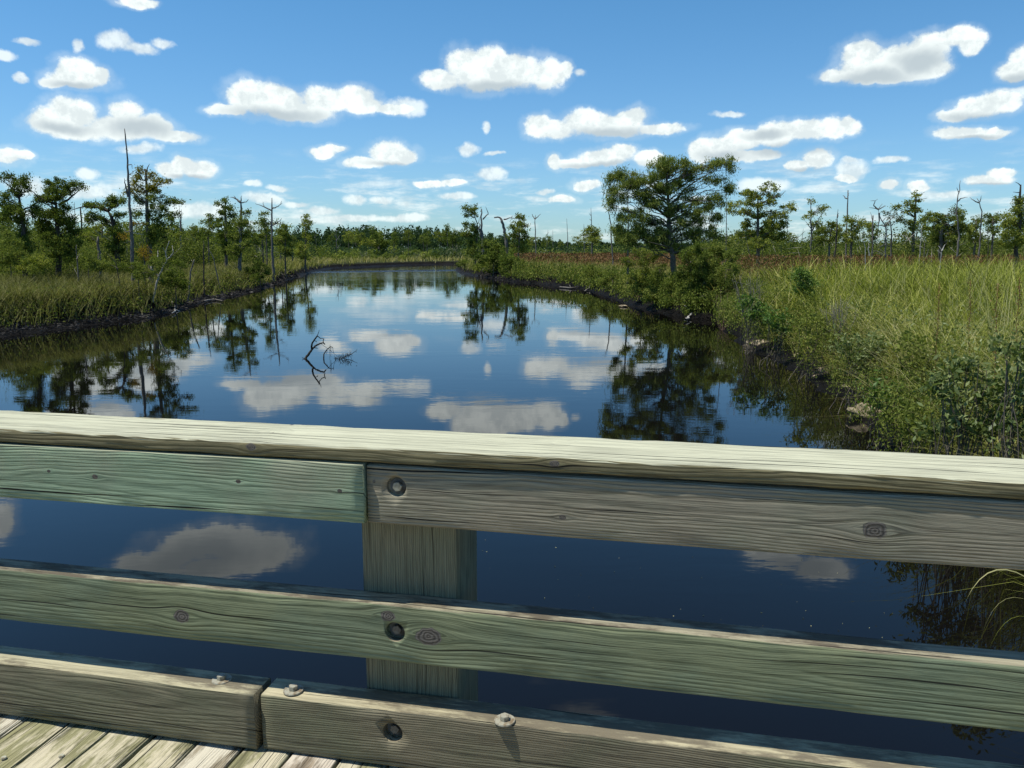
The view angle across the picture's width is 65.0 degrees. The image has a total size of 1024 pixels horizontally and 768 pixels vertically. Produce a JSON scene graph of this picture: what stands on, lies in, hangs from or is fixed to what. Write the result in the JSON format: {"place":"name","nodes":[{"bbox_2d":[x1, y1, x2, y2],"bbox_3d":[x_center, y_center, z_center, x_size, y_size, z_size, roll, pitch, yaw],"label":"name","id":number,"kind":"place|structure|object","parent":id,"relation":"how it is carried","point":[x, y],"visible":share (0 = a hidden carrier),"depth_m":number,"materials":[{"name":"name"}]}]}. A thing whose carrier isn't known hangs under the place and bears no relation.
{"place":"outdoors","nodes":[
{"label":"outdoors","id":0,"kind":"place"},
{"bbox_2d":[0,713,402,767],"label":"bridge deck","id":1,"kind":"structure","parent":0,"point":[26,742],"depth_m":2.81,"materials":[{"name":"brown wood"}]},
{"bbox_2d":[0,258,1013,454],"bbox_3d":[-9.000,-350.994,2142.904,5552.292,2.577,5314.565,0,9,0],"label":"ground","id":2,"kind":"structure","parent":0,"point":[793,362],"depth_m":40.40,"materials":[{"name":"brown soil"}]},
{"bbox_2d":[0,229,29,276],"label":"shrub","id":3,"kind":"object","parent":2,"relation":"on","point":[9,256],"visible":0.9,"depth_m":42.80,"materials":[{"name":"green plant"}]},
{"bbox_2d":[0,169,45,277],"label":"cypress tree","id":4,"kind":"object","parent":2,"relation":"on","point":[15,210],"visible":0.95,"depth_m":44.85,"materials":[{"name":"green plant"}]},
{"bbox_2d":[15,252,52,280],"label":"shrub","id":5,"kind":"object","parent":2,"relation":"on","point":[32,263],"visible":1,"depth_m":42.01,"materials":[{"name":"green plant"}]},
{"bbox_2d":[29,176,89,276],"bbox_3d":[-26.616,-8.744,47.275,3.686,6.920,2.727,5,11,29],"label":"cypress tree","id":6,"kind":"object","parent":2,"relation":"on","point":[59,216],"visible":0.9,"depth_m":46.75,"materials":[{"name":"green plant"}]},
{"bbox_2d":[76,222,112,257],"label":"tree","id":7,"kind":"object","parent":2,"relation":"on","point":[89,237],"visible":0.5,"depth_m":61.10,"materials":[{"name":"green plant"}]},
{"bbox_2d":[77,245,119,284],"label":"shrub","id":8,"kind":"object","parent":2,"relation":"on","point":[92,262],"visible":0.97,"depth_m":43.21,"materials":[{"name":"green plant"}]},
{"bbox_2d":[70,193,132,273],"bbox_3d":[-27.985,-9.768,55.182,4.182,6.581,2.302,0,9,0],"label":"cypress tree","id":9,"kind":"object","parent":2,"relation":"on","point":[111,202],"visible":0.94,"depth_m":54.67,"materials":[{"name":"green plant"}]},
{"bbox_2d":[124,129,134,286],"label":"dead tree","id":10,"kind":"object","parent":2,"relation":"on","point":[128,193],"visible":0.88,"depth_m":45.00,"materials":[{"name":"grey wood"}]},
{"bbox_2d":[0,211,261,279],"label":"thicket","id":11,"kind":"object","parent":2,"relation":"on","point":[246,257],"depth_m":66.73,"materials":[{"name":"green plant"}]},
{"bbox_2d":[115,220,156,292],"bbox_3d":[-21.233,-7.146,45.386,2.134,4.519,1.896,-3,10,-19],"label":"tree","id":12,"kind":"object","parent":2,"relation":"on","point":[144,253],"visible":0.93,"depth_m":45.37,"materials":[{"name":"plant"}]},
{"bbox_2d":[0,261,280,327],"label":"sedge","id":13,"kind":"object","parent":2,"relation":"on","point":[112,292],"visible":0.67,"depth_m":40.86,"materials":[{"name":"green plant"}]},
{"bbox_2d":[114,254,167,297],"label":"shrub","id":14,"kind":"object","parent":2,"relation":"on","point":[138,272],"visible":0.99,"depth_m":43.11,"materials":[{"name":"green plant"}]},
{"bbox_2d":[118,164,190,282],"bbox_3d":[-21.251,-9.238,48.232,4.122,7.715,2.722,-3,10,-18],"label":"bald cypress","id":15,"kind":"object","parent":2,"relation":"on","point":[152,189],"visible":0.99,"depth_m":47.77,"materials":[{"name":"green plant"}]},
{"bbox_2d":[151,242,173,302],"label":"dead branch","id":16,"kind":"object","parent":2,"relation":"on","point":[160,273],"visible":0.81,"depth_m":44.57,"materials":[{"name":"grey wood"}]},
{"bbox_2d":[155,259,192,307],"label":"shrub","id":17,"kind":"object","parent":2,"relation":"on","point":[173,273],"visible":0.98,"depth_m":46.45,"materials":[{"name":"green plant"}]},
{"bbox_2d":[159,225,188,256],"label":"marsh tree","id":18,"kind":"object","parent":2,"relation":"on","point":[178,235],"visible":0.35,"depth_m":77.21,"materials":[{"name":"green plant"}]},
{"bbox_2d":[164,208,185,246],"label":"marsh tree","id":19,"kind":"object","parent":2,"relation":"on","point":[171,222],"visible":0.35,"depth_m":87.10,"materials":[{"name":"green plant"}]},
{"bbox_2d":[184,223,205,245],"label":"marsh tree","id":20,"kind":"object","parent":2,"relation":"on","point":[195,230],"visible":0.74,"depth_m":89.90,"materials":[{"name":"green plant"}]},
{"bbox_2d":[198,213,216,265],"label":"tree","id":21,"kind":"object","parent":2,"relation":"on","point":[209,219],"visible":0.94,"depth_m":82.30,"materials":[{"name":"green plant"}]},
{"bbox_2d":[210,197,239,267],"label":"cypress tree","id":22,"kind":"object","parent":2,"relation":"on","point":[223,241],"visible":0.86,"depth_m":76.26,"materials":[{"name":"green plant"}]},
{"bbox_2d":[222,196,253,271],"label":"half dead tree","id":23,"kind":"object","parent":2,"relation":"on","point":[238,236],"visible":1,"depth_m":72.52,"materials":[{"name":"green plant"}]},
{"bbox_2d":[244,225,258,249],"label":"marsh tree","id":24,"kind":"object","parent":2,"relation":"on","point":[250,234],"visible":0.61,"depth_m":117.59,"materials":[{"name":"green plant"}]},
{"bbox_2d":[0,269,511,335],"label":"bank litter","id":25,"kind":"object","parent":2,"relation":"on","point":[198,298],"visible":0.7,"depth_m":43.54,"materials":[{"name":"brown soil"}]},
{"bbox_2d":[243,259,271,287],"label":"shrub","id":26,"kind":"object","parent":2,"relation":"on","point":[258,276],"visible":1,"depth_m":72.05,"materials":[{"name":"green plant"}]},
{"bbox_2d":[252,218,274,261],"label":"marsh tree","id":27,"kind":"object","parent":2,"relation":"on","point":[260,230],"visible":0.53,"depth_m":119.61,"materials":[{"name":"green plant"}]},
{"bbox_2d":[255,210,276,267],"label":"tree","id":28,"kind":"object","parent":2,"relation":"on","point":[263,223],"visible":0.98,"depth_m":90.32,"materials":[{"name":"green plant"}]},
{"bbox_2d":[257,200,281,280],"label":"dead tree","id":29,"kind":"object","parent":2,"relation":"on","point":[272,255],"visible":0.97,"depth_m":86.47,"materials":[{"name":"grey wood"}]},
{"bbox_2d":[273,221,294,276],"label":"tree","id":30,"kind":"object","parent":2,"relation":"on","point":[283,238],"visible":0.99,"depth_m":95.94,"materials":[{"name":"green plant"}]},
{"bbox_2d":[293,213,314,270],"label":"slender cypress","id":31,"kind":"object","parent":2,"relation":"on","point":[306,224],"visible":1,"depth_m":120.66,"materials":[{"name":"green plant"}]},
{"bbox_2d":[367,225,379,243],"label":"marsh tree","id":32,"kind":"object","parent":2,"relation":"on","point":[372,232],"visible":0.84,"depth_m":258.77,"materials":[{"name":"green plant"}]},
{"bbox_2d":[370,233,390,250],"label":"tree","id":33,"kind":"object","parent":2,"relation":"on","point":[383,243],"visible":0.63,"depth_m":265.00,"materials":[{"name":"green plant"}]},
{"bbox_2d":[401,229,415,255],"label":"marsh tree","id":34,"kind":"object","parent":2,"relation":"on","point":[407,237],"visible":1,"depth_m":232.97,"materials":[{"name":"green plant"}]},
{"bbox_2d":[440,223,451,251],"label":"marsh tree","id":35,"kind":"object","parent":2,"relation":"on","point":[446,231],"visible":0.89,"depth_m":263.19,"materials":[{"name":"green plant"}]},
{"bbox_2d":[454,257,476,269],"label":"shrub","id":36,"kind":"object","parent":2,"relation":"on","point":[463,262],"visible":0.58,"depth_m":126.02,"materials":[{"name":"green plant"}]},
{"bbox_2d":[459,202,483,264],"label":"slim tree","id":37,"kind":"object","parent":2,"relation":"on","point":[472,243],"visible":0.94,"depth_m":115.30,"materials":[{"name":"green plant"}]},
{"bbox_2d":[478,208,488,261],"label":"dead tree","id":38,"kind":"object","parent":2,"relation":"on","point":[481,232],"visible":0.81,"depth_m":109.83,"materials":[{"name":"grey wood"}]},
{"bbox_2d":[473,235,507,275],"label":"shrub","id":39,"kind":"object","parent":2,"relation":"on","point":[490,248],"visible":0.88,"depth_m":102.02,"materials":[{"name":"green plant"}]},
{"bbox_2d":[494,216,516,266],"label":"dead tree","id":40,"kind":"object","parent":2,"relation":"on","point":[504,231],"visible":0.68,"depth_m":102.05,"materials":[{"name":"grey wood"}]},
{"bbox_2d":[31,235,989,276],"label":"grey scrub","id":41,"kind":"object","parent":2,"relation":"on","point":[415,254],"visible":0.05,"depth_m":205.07,"materials":[{"name":"green plant"}]},
{"bbox_2d":[0,263,1023,456],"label":"leafy undergrowth","id":42,"kind":"object","parent":2,"relation":"on","point":[166,291],"visible":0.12,"depth_m":36.74,"materials":[{"name":"green plant"}]},
{"bbox_2d":[0,221,1023,275],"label":"scrub","id":43,"kind":"object","parent":2,"relation":"on","point":[319,250],"visible":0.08,"depth_m":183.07,"materials":[{"name":"green plant"}]},
{"bbox_2d":[498,245,526,276],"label":"shrub","id":44,"kind":"object","parent":2,"relation":"on","point":[506,261],"visible":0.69,"depth_m":94.01,"materials":[{"name":"green plant"}]},
{"bbox_2d":[504,212,530,255],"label":"tree","id":45,"kind":"object","parent":2,"relation":"on","point":[518,245],"visible":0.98,"depth_m":98.22,"materials":[{"name":"green plant"}]},
{"bbox_2d":[32,228,1023,273],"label":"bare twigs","id":46,"kind":"object","parent":2,"relation":"on","point":[689,242],"visible":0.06,"depth_m":66.14,"materials":[{"name":"plant"}]},
{"bbox_2d":[60,224,1009,251],"bbox_3d":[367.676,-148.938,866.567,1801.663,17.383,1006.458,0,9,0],"label":"forest","id":47,"kind":"object","parent":2,"relation":"on","point":[318,240],"visible":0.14,"depth_m":410.04,"materials":[{"name":"green plant"}]},
{"bbox_2d":[579,224,602,258],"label":"tree","id":48,"kind":"object","parent":2,"relation":"on","point":[594,234],"visible":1,"depth_m":115.65,"materials":[{"name":"green plant"}]},
{"bbox_2d":[581,264,606,279],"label":"shrub","id":49,"kind":"object","parent":2,"relation":"on","point":[587,271],"visible":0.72,"depth_m":68.97,"materials":[{"name":"green plant"}]},
{"bbox_2d":[185,254,1012,322],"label":"marsh grass","id":50,"kind":"structure","parent":2,"relation":"on","point":[295,263],"depth_m":97.56,"materials":[{"name":"green plant"}]},
{"bbox_2d":[595,266,620,295],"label":"shrub","id":51,"kind":"object","parent":2,"relation":"on","point":[605,280],"visible":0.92,"depth_m":59.82,"materials":[{"name":"green plant"}]},
{"bbox_2d":[609,201,635,284],"bbox_3d":[7.875,-9.800,56.184,2.699,6.254,1.808,0,9,0],"label":"slender tree","id":52,"kind":"object","parent":2,"relation":"on","point":[623,208],"visible":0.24,"depth_m":55.84,"materials":[{"name":"green plant"}]},
{"bbox_2d":[621,266,654,301],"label":"shrub","id":53,"kind":"object","parent":2,"relation":"on","point":[637,278],"visible":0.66,"depth_m":49.50,"materials":[{"name":"green plant"}]},
{"bbox_2d":[254,251,1023,279],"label":"rust seed heads","id":54,"kind":"object","parent":2,"relation":"on","point":[594,257],"visible":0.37,"depth_m":62.57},
{"bbox_2d":[619,247,662,299],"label":"shrub","id":55,"kind":"object","parent":2,"relation":"on","point":[641,253],"visible":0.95,"depth_m":49.36,"materials":[{"name":"green plant"}]},
{"bbox_2d":[639,262,670,306],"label":"shrub","id":56,"kind":"object","parent":2,"relation":"on","point":[657,275],"visible":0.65,"depth_m":45.45,"materials":[{"name":"green plant"}]},
{"bbox_2d":[601,154,741,278],"bbox_3d":[9.061,-9.143,46.227,8.131,8.296,3.116,0,9,0],"label":"bald cypress","id":57,"kind":"object","parent":2,"relation":"on","point":[666,168],"visible":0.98,"depth_m":45.66,"materials":[{"name":"green plant"}]},
{"bbox_2d":[657,271,686,308],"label":"shrub","id":58,"kind":"object","parent":2,"relation":"on","point":[668,282],"visible":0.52,"depth_m":44.76,"materials":[{"name":"green plant"}]},
{"bbox_2d":[669,241,715,314],"bbox_3d":[9.491,-5.471,41.674,2.524,3.982,2.136,5,11,29],"label":"shrub","id":59,"kind":"object","parent":2,"relation":"on","point":[683,274],"visible":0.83,"depth_m":41.31,"materials":[{"name":"green plant"}]},
{"bbox_2d":[682,250,724,315],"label":"shrub","id":60,"kind":"object","parent":2,"relation":"on","point":[702,262],"visible":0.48,"depth_m":41.37,"materials":[{"name":"green plant"}]},
{"bbox_2d":[694,239,728,275],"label":"shrub","id":61,"kind":"object","parent":2,"relation":"on","point":[718,250],"visible":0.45,"depth_m":42.44,"materials":[{"name":"green plant"}]},
{"bbox_2d":[703,247,745,310],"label":"shrub","id":62,"kind":"object","parent":2,"relation":"on","point":[729,265],"visible":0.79,"depth_m":40.65,"materials":[{"name":"green plant"}]},
{"bbox_2d":[731,274,763,340],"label":"bare shrub","id":63,"kind":"object","parent":2,"relation":"on","point":[750,289],"visible":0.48,"depth_m":28.92,"materials":[{"name":"green plant"}]},
{"bbox_2d":[731,293,774,354],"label":"leafy shrub","id":64,"kind":"object","parent":2,"relation":"on","point":[754,313],"visible":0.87,"depth_m":26.80,"materials":[{"name":"green plant"}]},
{"bbox_2d":[724,181,796,265],"bbox_3d":[19.658,-12.061,63.889,5.200,8.153,4.388,6,11,30],"label":"cypress tree","id":65,"kind":"object","parent":2,"relation":"on","point":[757,235],"visible":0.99,"depth_m":63.47,"materials":[{"name":"green plant"}]},
{"bbox_2d":[512,261,1023,454],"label":"bank fringe","id":66,"kind":"object","parent":2,"relation":"on","point":[727,314],"visible":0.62,"depth_m":21.19,"materials":[{"name":"green plant"}]},
{"bbox_2d":[757,305,794,365],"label":"leafy shrub","id":67,"kind":"object","parent":2,"relation":"on","point":[772,323],"visible":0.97,"depth_m":24.07,"materials":[{"name":"green plant"}]},
{"bbox_2d":[779,231,798,247],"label":"marsh tree","id":68,"kind":"object","parent":2,"relation":"on","point":[789,235],"visible":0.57,"depth_m":83.03,"materials":[{"name":"green plant"}]},
{"bbox_2d":[784,266,825,308],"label":"shrub","id":69,"kind":"object","parent":2,"relation":"on","point":[800,274],"visible":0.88,"depth_m":28.85,"materials":[{"name":"green plant"}]},
{"bbox_2d":[788,309,838,380],"bbox_3d":[8.088,-0.994,21.133,1.432,1.926,1.586,8,12,40],"label":"leafy shrub","id":70,"kind":"object","parent":2,"relation":"on","point":[819,324],"visible":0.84,"depth_m":21.03,"materials":[{"name":"green plant"}]},
{"bbox_2d":[801,196,831,254],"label":"thin tree","id":71,"kind":"object","parent":2,"relation":"on","point":[812,224],"visible":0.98,"depth_m":72.52,"materials":[{"name":"green plant"}]},
{"bbox_2d":[808,218,827,249],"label":"marsh tree","id":72,"kind":"object","parent":2,"relation":"on","point":[816,232],"visible":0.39,"depth_m":80.95,"materials":[{"name":"green plant"}]},
{"bbox_2d":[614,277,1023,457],"bbox_3d":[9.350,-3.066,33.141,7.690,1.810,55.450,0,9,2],"label":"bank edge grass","id":73,"kind":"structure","parent":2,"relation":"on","point":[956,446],"depth_m":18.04,"materials":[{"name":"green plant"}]},
{"bbox_2d":[812,219,846,265],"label":"tree","id":74,"kind":"object","parent":2,"relation":"on","point":[822,238],"visible":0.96,"depth_m":56.76,"materials":[{"name":"green plant"}]},
{"bbox_2d":[809,291,857,369],"bbox_3d":[8.532,-1.349,20.989,1.296,2.137,1.155,-2,10,-10],"label":"bare shrub","id":75,"kind":"object","parent":2,"relation":"on","point":[835,314],"visible":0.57,"depth_m":20.97,"materials":[{"name":"green plant"}]},
{"bbox_2d":[830,215,871,262],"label":"tree","id":76,"kind":"object","parent":2,"relation":"on","point":[860,224],"visible":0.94,"depth_m":60.59,"materials":[{"name":"green plant"}]},
{"bbox_2d":[823,318,891,413],"bbox_3d":[7.402,-0.392,17.181,1.516,2.003,1.083,4,10,25],"label":"leafy shrub","id":77,"kind":"object","parent":2,"relation":"on","point":[863,346],"visible":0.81,"depth_m":17.10,"materials":[{"name":"green plant"}]},
{"bbox_2d":[701,224,1023,271],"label":"thicket","id":78,"kind":"object","parent":2,"relation":"on","point":[897,248],"depth_m":70.48,"materials":[{"name":"green plant"}]},
{"bbox_2d":[846,403,879,418],"bbox_3d":[7.285,0.573,16.573,0.723,0.357,0.529,-4,10,-23],"label":"bank rock","id":79,"kind":"object","parent":2,"relation":"on","point":[857,413],"visible":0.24,"depth_m":16.46,"materials":[{"name":"beige stone"}]},
{"bbox_2d":[861,220,884,243],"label":"marsh tree","id":80,"kind":"object","parent":2,"relation":"on","point":[877,231],"visible":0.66,"depth_m":114.49,"materials":[{"name":"green plant"}]},
{"bbox_2d":[869,200,892,263],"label":"dead tree","id":81,"kind":"object","parent":2,"relation":"on","point":[879,218],"visible":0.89,"depth_m":56.91,"materials":[{"name":"grey wood"}]},
{"bbox_2d":[745,280,1023,457],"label":"dry grass","id":82,"kind":"structure","parent":2,"relation":"on","point":[941,329],"depth_m":16.41,"materials":[{"name":"green plant"}]},
{"bbox_2d":[854,369,926,451],"bbox_3d":[6.409,0.449,13.659,1.308,1.415,0.960,-7,12,-35],"label":"leafy shrub","id":83,"kind":"object","parent":2,"relation":"on","point":[874,395],"visible":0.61,"depth_m":13.62,"materials":[{"name":"green plant"}]},
{"bbox_2d":[880,209,904,261],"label":"tree","id":84,"kind":"object","parent":2,"relation":"on","point":[900,219],"visible":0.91,"depth_m":64.65,"materials":[{"name":"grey plant"}]},
{"bbox_2d":[887,190,925,266],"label":"layered cypress","id":85,"kind":"object","parent":2,"relation":"on","point":[911,222],"visible":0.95,"depth_m":68.36,"materials":[{"name":"green plant"}]},
{"bbox_2d":[799,293,1023,444],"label":"leafy weeds","id":86,"kind":"object","parent":2,"relation":"on","point":[955,321],"visible":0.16,"depth_m":16.12,"materials":[{"name":"green plant"}]},
{"bbox_2d":[885,399,942,453],"bbox_3d":[5.621,0.937,11.181,0.825,1.434,0.824,-7,11,-35],"label":"leafy shrub","id":87,"kind":"object","parent":2,"relation":"on","point":[911,413],"visible":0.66,"depth_m":11.17,"materials":[{"name":"green plant"}]},
{"bbox_2d":[899,217,928,239],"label":"marsh tree","id":88,"kind":"object","parent":2,"relation":"on","point":[918,223],"visible":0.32,"depth_m":103.22,"materials":[{"name":"green plant"}]},
{"bbox_2d":[879,327,972,415],"bbox_3d":[7.226,-0.138,14.088,1.391,1.705,1.355,-6,11,-33],"label":"leafy shrub","id":89,"kind":"object","parent":2,"relation":"on","point":[916,346],"visible":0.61,"depth_m":13.95,"materials":[{"name":"green plant"}]},
{"bbox_2d":[932,282,943,396],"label":"dock plant","id":90,"kind":"object","parent":2,"relation":"on","point":[938,302],"visible":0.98,"depth_m":13.00,"materials":[{"name":"plant"}]},
{"bbox_2d":[914,204,973,264],"bbox_3d":[31.650,-10.179,59.071,5.213,6.109,3.190,-7,11,-35],"label":"broad tree","id":91,"kind":"object","parent":2,"relation":"on","point":[942,229],"visible":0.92,"depth_m":58.76,"materials":[{"name":"green plant"}]},
{"bbox_2d":[954,184,965,265],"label":"dead tree","id":92,"kind":"object","parent":2,"relation":"on","point":[957,252],"visible":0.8,"depth_m":55.93,"materials":[{"name":"grey wood"}]},
{"bbox_2d":[906,347,1019,456],"bbox_3d":[5.590,0.726,9.860,1.402,2.360,0.994,3,10,19],"label":"leafy shrub","id":93,"kind":"object","parent":2,"relation":"on","point":[938,383],"visible":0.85,"depth_m":9.71,"materials":[{"name":"green plant"}]},
{"bbox_2d":[970,197,982,260],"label":"dead tree","id":94,"kind":"object","parent":2,"relation":"on","point":[980,227],"visible":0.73,"depth_m":57.91,"materials":[{"name":"grey wood"}]},
{"bbox_2d":[966,215,987,261],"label":"tree","id":95,"kind":"object","parent":2,"relation":"on","point":[976,234],"visible":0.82,"depth_m":64.72,"materials":[{"name":"green plant"}]},
{"bbox_2d":[982,211,1002,264],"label":"tree","id":96,"kind":"object","parent":2,"relation":"on","point":[992,221],"visible":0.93,"depth_m":60.78,"materials":[{"name":"green plant"}]},
{"bbox_2d":[990,283,1002,443],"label":"dock plant","id":97,"kind":"object","parent":2,"relation":"on","point":[996,330],"visible":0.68,"depth_m":11.02,"materials":[{"name":"green plant"}]},
{"bbox_2d":[974,329,1023,458],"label":"leafy shrub","id":98,"kind":"object","parent":2,"relation":"on","point":[1017,355],"visible":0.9,"depth_m":9.09,"materials":[{"name":"green plant"}]},
{"bbox_2d":[996,182,1023,266],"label":"vine covered tree","id":99,"kind":"object","parent":2,"relation":"on","point":[1014,223],"visible":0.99,"depth_m":42.05,"materials":[{"name":"green plant"}]},
{"bbox_2d":[1010,277,1023,436],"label":"dock plant","id":100,"kind":"object","parent":2,"relation":"on","point":[1016,309],"visible":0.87,"depth_m":11.46,"materials":[{"name":"plant"}]},
{"bbox_2d":[0,265,1023,765],"bbox_3d":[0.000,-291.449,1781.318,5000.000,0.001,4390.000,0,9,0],"label":"water","id":101,"kind":"structure","parent":0,"point":[440,347],"depth_m":15.69,"materials":[{"name":"blue liquid"}]},
{"bbox_2d":[302,332,353,358],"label":"drowned branch","id":102,"kind":"object","parent":101,"relation":"in","point":[312,348],"visible":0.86,"depth_m":25.70,"materials":[{"name":"brown wood"}]},
{"bbox_2d":[0,410,1023,767],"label":"wooden railing","id":103,"kind":"object","parent":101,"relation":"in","point":[420,628],"visible":1,"depth_m":2.59,"materials":[{"name":"grey wood"}]},
{"bbox_2d":[0,0,1023,249],"label":"sky","id":104,"kind":"structure","parent":0,"point":[379,114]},
{"bbox_2d":[672,250,1023,457],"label":"lush grass","id":105,"kind":"structure","parent":0,"point":[956,271],"depth_m":24.57,"materials":[{"name":"green plant"}]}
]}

